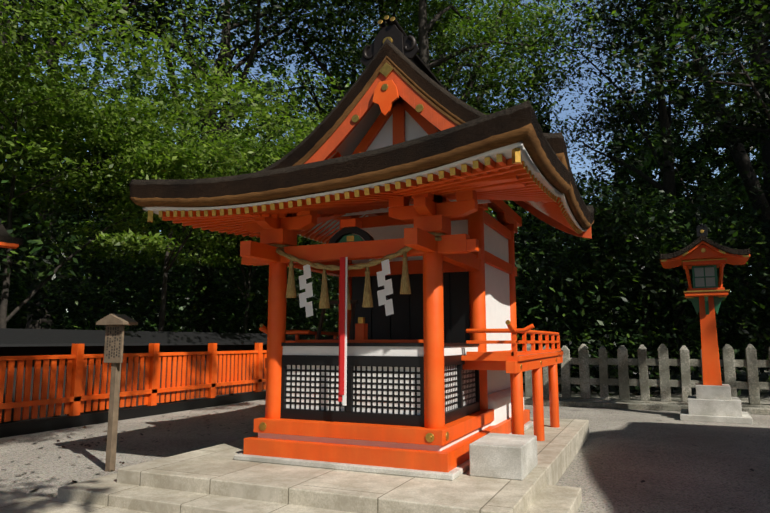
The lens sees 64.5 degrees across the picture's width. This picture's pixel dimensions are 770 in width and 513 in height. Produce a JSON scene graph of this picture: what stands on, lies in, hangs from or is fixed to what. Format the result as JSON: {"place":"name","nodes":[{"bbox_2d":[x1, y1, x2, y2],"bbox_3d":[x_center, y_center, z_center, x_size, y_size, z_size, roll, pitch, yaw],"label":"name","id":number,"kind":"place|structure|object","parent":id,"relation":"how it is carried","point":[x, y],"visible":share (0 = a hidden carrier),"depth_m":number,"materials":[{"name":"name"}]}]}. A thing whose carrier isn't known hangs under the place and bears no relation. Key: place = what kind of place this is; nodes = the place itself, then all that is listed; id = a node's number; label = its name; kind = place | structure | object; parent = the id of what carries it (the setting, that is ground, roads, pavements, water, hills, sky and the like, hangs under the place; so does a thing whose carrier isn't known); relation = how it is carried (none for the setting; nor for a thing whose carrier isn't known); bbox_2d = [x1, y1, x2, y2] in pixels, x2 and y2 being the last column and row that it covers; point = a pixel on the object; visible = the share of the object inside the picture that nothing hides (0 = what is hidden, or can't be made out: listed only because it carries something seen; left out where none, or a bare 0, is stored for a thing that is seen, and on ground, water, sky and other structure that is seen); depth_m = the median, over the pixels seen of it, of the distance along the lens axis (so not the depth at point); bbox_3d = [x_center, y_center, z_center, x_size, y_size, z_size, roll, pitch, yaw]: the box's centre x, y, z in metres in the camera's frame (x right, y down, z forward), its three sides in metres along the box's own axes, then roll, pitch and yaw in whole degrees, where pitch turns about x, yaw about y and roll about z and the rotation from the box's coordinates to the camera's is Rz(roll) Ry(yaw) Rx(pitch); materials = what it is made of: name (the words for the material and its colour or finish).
{"place":"outdoors","nodes":[
{"label":"outdoors","id":0,"kind":"place"},
{"bbox_2d":[0,117,60,165],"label":"tree","id":1,"kind":"object","parent":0,"point":[19,128],"visible":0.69,"depth_m":13.36,"materials":[{"name":"green plant"}]},
{"bbox_2d":[0,0,228,142],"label":"tree","id":2,"kind":"object","parent":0,"point":[194,5],"depth_m":22.86,"materials":[{"name":"green plant"}]},
{"bbox_2d":[0,399,769,512],"bbox_3d":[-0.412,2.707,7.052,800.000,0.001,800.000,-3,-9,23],"label":"ground","id":3,"kind":"structure","parent":0,"point":[612,465],"depth_m":9.29,"materials":[{"name":"grey gravel"}]},
{"bbox_2d":[0,219,22,248],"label":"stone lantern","id":4,"kind":"object","parent":3,"relation":"on","point":[7,240],"visible":1,"depth_m":9.86,"materials":[{"name":"wood"}]},
{"bbox_2d":[0,490,150,512],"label":"paved approach","id":5,"kind":"structure","parent":3,"relation":"on","point":[13,502],"depth_m":6.24,"materials":[{"name":"stone"}]},
{"bbox_2d":[96,314,137,471],"bbox_3d":[-3.670,1.820,8.224,0.500,2.079,0.260,-3,-9,23],"label":"notice post","id":6,"kind":"object","parent":3,"relation":"on","point":[120,321],"visible":0.94,"depth_m":8.22,"materials":[{"name":"brown wood"}]},
{"bbox_2d":[106,327,120,358],"bbox_3d":[-3.681,1.171,8.268,0.249,0.423,0.002,-3,-9,23],"label":"sign lettering","id":7,"kind":"object","parent":6,"relation":"attached to","point":[114,343],"visible":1,"depth_m":8.27},
{"bbox_2d":[0,343,266,437],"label":"vermilion fence","id":8,"kind":"object","parent":3,"relation":"on","point":[74,398],"visible":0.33,"depth_m":13.58,"materials":[{"name":"orange paint"}]},
{"bbox_2d":[0,0,270,327],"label":"tree","id":9,"kind":"object","parent":3,"relation":"on","point":[15,88],"depth_m":14.36,"materials":[{"name":"green plant"}]},
{"bbox_2d":[8,0,269,328],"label":"tree","id":10,"kind":"object","parent":3,"relation":"on","point":[121,21],"depth_m":29.46,"materials":[{"name":"plant"}]},
{"bbox_2d":[0,328,337,423],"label":"roofed wall","id":11,"kind":"structure","parent":3,"relation":"on","point":[21,342],"depth_m":15.08,"materials":[{"name":"tile"}]},
{"bbox_2d":[0,110,338,336],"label":"understorey leaves","id":12,"kind":"object","parent":3,"relation":"on","point":[27,271],"visible":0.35,"depth_m":20.78,"materials":[{"name":"green plant"}]},
{"bbox_2d":[0,0,355,330],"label":"tree","id":13,"kind":"object","parent":3,"relation":"on","point":[167,119],"depth_m":16.25,"materials":[{"name":"green plant"}]},
{"bbox_2d":[81,126,322,332],"bbox_3d":[-5.262,-0.084,22.410,10.257,9.757,11.416,-3,-9,23],"label":"tree","id":14,"kind":"object","parent":3,"relation":"on","point":[207,260],"depth_m":21.15,"materials":[{"name":"green plant"}]},
{"bbox_2d":[10,0,401,331],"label":"tree","id":15,"kind":"object","parent":3,"relation":"on","point":[250,4],"depth_m":28.07,"materials":[{"name":"green plant"}]},
{"bbox_2d":[57,417,588,512],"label":"stone platform","id":16,"kind":"structure","parent":3,"relation":"on","point":[504,473],"depth_m":6.29,"materials":[{"name":"stone"}]},
{"bbox_2d":[147,60,591,471],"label":"shrine building","id":17,"kind":"structure","parent":16,"relation":"on","point":[419,406],"depth_m":7.45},
{"bbox_2d":[129,100,571,214],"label":"roof","id":18,"kind":"structure","parent":17,"relation":"on","point":[505,132],"depth_m":6.24,"materials":[{"name":"brown wood"}]},
{"bbox_2d":[270,232,444,405],"bbox_3d":[-0.424,0.767,7.296,2.417,1.951,0.373,-3,-9,23],"label":"shimenawa rope","id":19,"kind":"object","parent":17,"relation":"hanging from","point":[344,267],"visible":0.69,"depth_m":7.13,"materials":[{"name":"beige fabric"}]},
{"bbox_2d":[296,300,423,342],"bbox_3d":[-0.195,0.896,7.802,1.900,0.724,0.480,-3,-9,23],"label":"altar","id":20,"kind":"object","parent":17,"relation":"in","point":[361,331],"visible":0.73,"depth_m":7.69,"materials":[{"name":"brown wood"}]},
{"bbox_2d":[259,320,562,440],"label":"balcony","id":21,"kind":"structure","parent":17,"relation":"attached to","point":[515,363],"depth_m":8.03,"materials":[{"name":"orange wood"}]},
{"bbox_2d":[254,38,593,243],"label":"shrine roof","id":22,"kind":"structure","parent":17,"relation":"on","point":[580,212],"depth_m":8.93,"materials":[{"name":"brown wood"}]},
{"bbox_2d":[360,15,444,88],"bbox_3d":[0.856,-2.920,10.744,0.933,0.696,4.173,-3,-9,23],"label":"roof ridge ornament","id":23,"kind":"object","parent":22,"relation":"on","point":[393,32],"visible":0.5,"depth_m":8.95,"materials":[{"name":"grey metal"}]},
{"bbox_2d":[488,387,523,425],"bbox_3d":[0.852,2.454,9.989,2.440,0.590,2.280,-3,-9,23],"label":"shrine plaster mound","id":24,"kind":"object","parent":17,"relation":"attached to","point":[499,402],"visible":0.1,"depth_m":8.95,"materials":[{"name":"white paint"}]},
{"bbox_2d":[213,0,504,164],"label":"tree","id":25,"kind":"object","parent":3,"relation":"on","point":[324,89],"depth_m":37.40,"materials":[{"name":"green plant"}]},
{"bbox_2d":[195,119,533,219],"bbox_3d":[-0.819,0.055,20.163,11.054,8.872,10.664,-3,-9,23],"label":"tree","id":26,"kind":"object","parent":3,"relation":"on","point":[300,140],"depth_m":19.34,"materials":[{"name":"green plant"}]},
{"bbox_2d":[0,400,753,494],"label":"fallen leaves","id":27,"kind":"object","parent":3,"relation":"on","point":[89,445],"visible":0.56,"depth_m":10.15,"materials":[{"name":"brown plant"}]},
{"bbox_2d":[0,0,766,359],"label":"forest trees","id":28,"kind":"object","parent":3,"relation":"on","point":[14,288],"visible":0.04,"depth_m":42.51,"materials":[{"name":"green plant"}]},
{"bbox_2d":[484,0,668,301],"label":"crown leaves","id":29,"kind":"object","parent":28,"relation":"attached to","point":[603,108],"visible":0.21,"depth_m":38.90,"materials":[{"name":"green plant"}]},
{"bbox_2d":[231,0,573,146],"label":"tree","id":30,"kind":"object","parent":3,"relation":"on","point":[339,51],"depth_m":29.66,"materials":[{"name":"green plant"}]},
{"bbox_2d":[261,0,585,144],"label":"tree","id":31,"kind":"object","parent":3,"relation":"on","point":[362,69],"depth_m":36.76,"materials":[{"name":"green plant"}]},
{"bbox_2d":[312,0,615,90],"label":"tree","id":32,"kind":"object","parent":3,"relation":"on","point":[469,23],"depth_m":26.60,"materials":[{"name":"green plant"}]},
{"bbox_2d":[214,201,769,397],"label":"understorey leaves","id":33,"kind":"object","parent":3,"relation":"on","point":[615,330],"visible":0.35,"depth_m":18.91,"materials":[{"name":"green plant"}]},
{"bbox_2d":[226,159,769,370],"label":"understorey leaves","id":34,"kind":"object","parent":3,"relation":"on","point":[730,196],"visible":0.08,"depth_m":27.44,"materials":[{"name":"green plant"}]},
{"bbox_2d":[263,364,769,414],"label":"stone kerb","id":35,"kind":"structure","parent":3,"relation":"on","point":[743,396],"depth_m":17.29,"materials":[{"name":"grey stone"}]},
{"bbox_2d":[516,206,728,376],"bbox_3d":[10.707,1.889,29.094,10.507,7.691,9.743,-3,-9,23],"label":"tree","id":36,"kind":"object","parent":3,"relation":"on","point":[614,299],"depth_m":28.80,"materials":[{"name":"green plant"}]},
{"bbox_2d":[514,162,769,390],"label":"tree","id":37,"kind":"object","parent":3,"relation":"on","point":[642,218],"depth_m":19.36,"materials":[{"name":"green plant"}]},
{"bbox_2d":[523,344,769,407],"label":"stone fence","id":38,"kind":"object","parent":3,"relation":"on","point":[751,363],"visible":0.38,"depth_m":16.06,"materials":[{"name":"grey stone"}]},
{"bbox_2d":[524,0,769,374],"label":"tree","id":39,"kind":"object","parent":3,"relation":"on","point":[611,121],"depth_m":32.57,"materials":[{"name":"green plant"}]},
{"bbox_2d":[567,4,769,369],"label":"tree","id":40,"kind":"object","parent":3,"relation":"on","point":[694,92],"depth_m":36.79,"materials":[{"name":"plant"}]},
{"bbox_2d":[582,0,769,91],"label":"tree","id":41,"kind":"object","parent":3,"relation":"on","point":[618,48],"depth_m":29.92,"materials":[{"name":"green plant"}]},
{"bbox_2d":[587,0,769,257],"bbox_3d":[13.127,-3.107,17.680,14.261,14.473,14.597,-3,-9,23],"label":"tree","id":42,"kind":"object","parent":3,"relation":"on","point":[724,95],"depth_m":18.23,"materials":[{"name":"green plant"}]},
{"bbox_2d":[660,224,752,423],"bbox_3d":[7.344,1.491,13.868,1.760,4.283,1.601,-4,-9,26],"label":"wooden lantern","id":43,"kind":"object","parent":3,"relation":"on","point":[703,257],"visible":1,"depth_m":13.56,"materials":[{"name":"wood"}]},
{"bbox_2d":[8,0,769,311],"label":"sky","id":44,"kind":"structure","parent":0,"point":[566,102],"materials":[{"name":"blue"}]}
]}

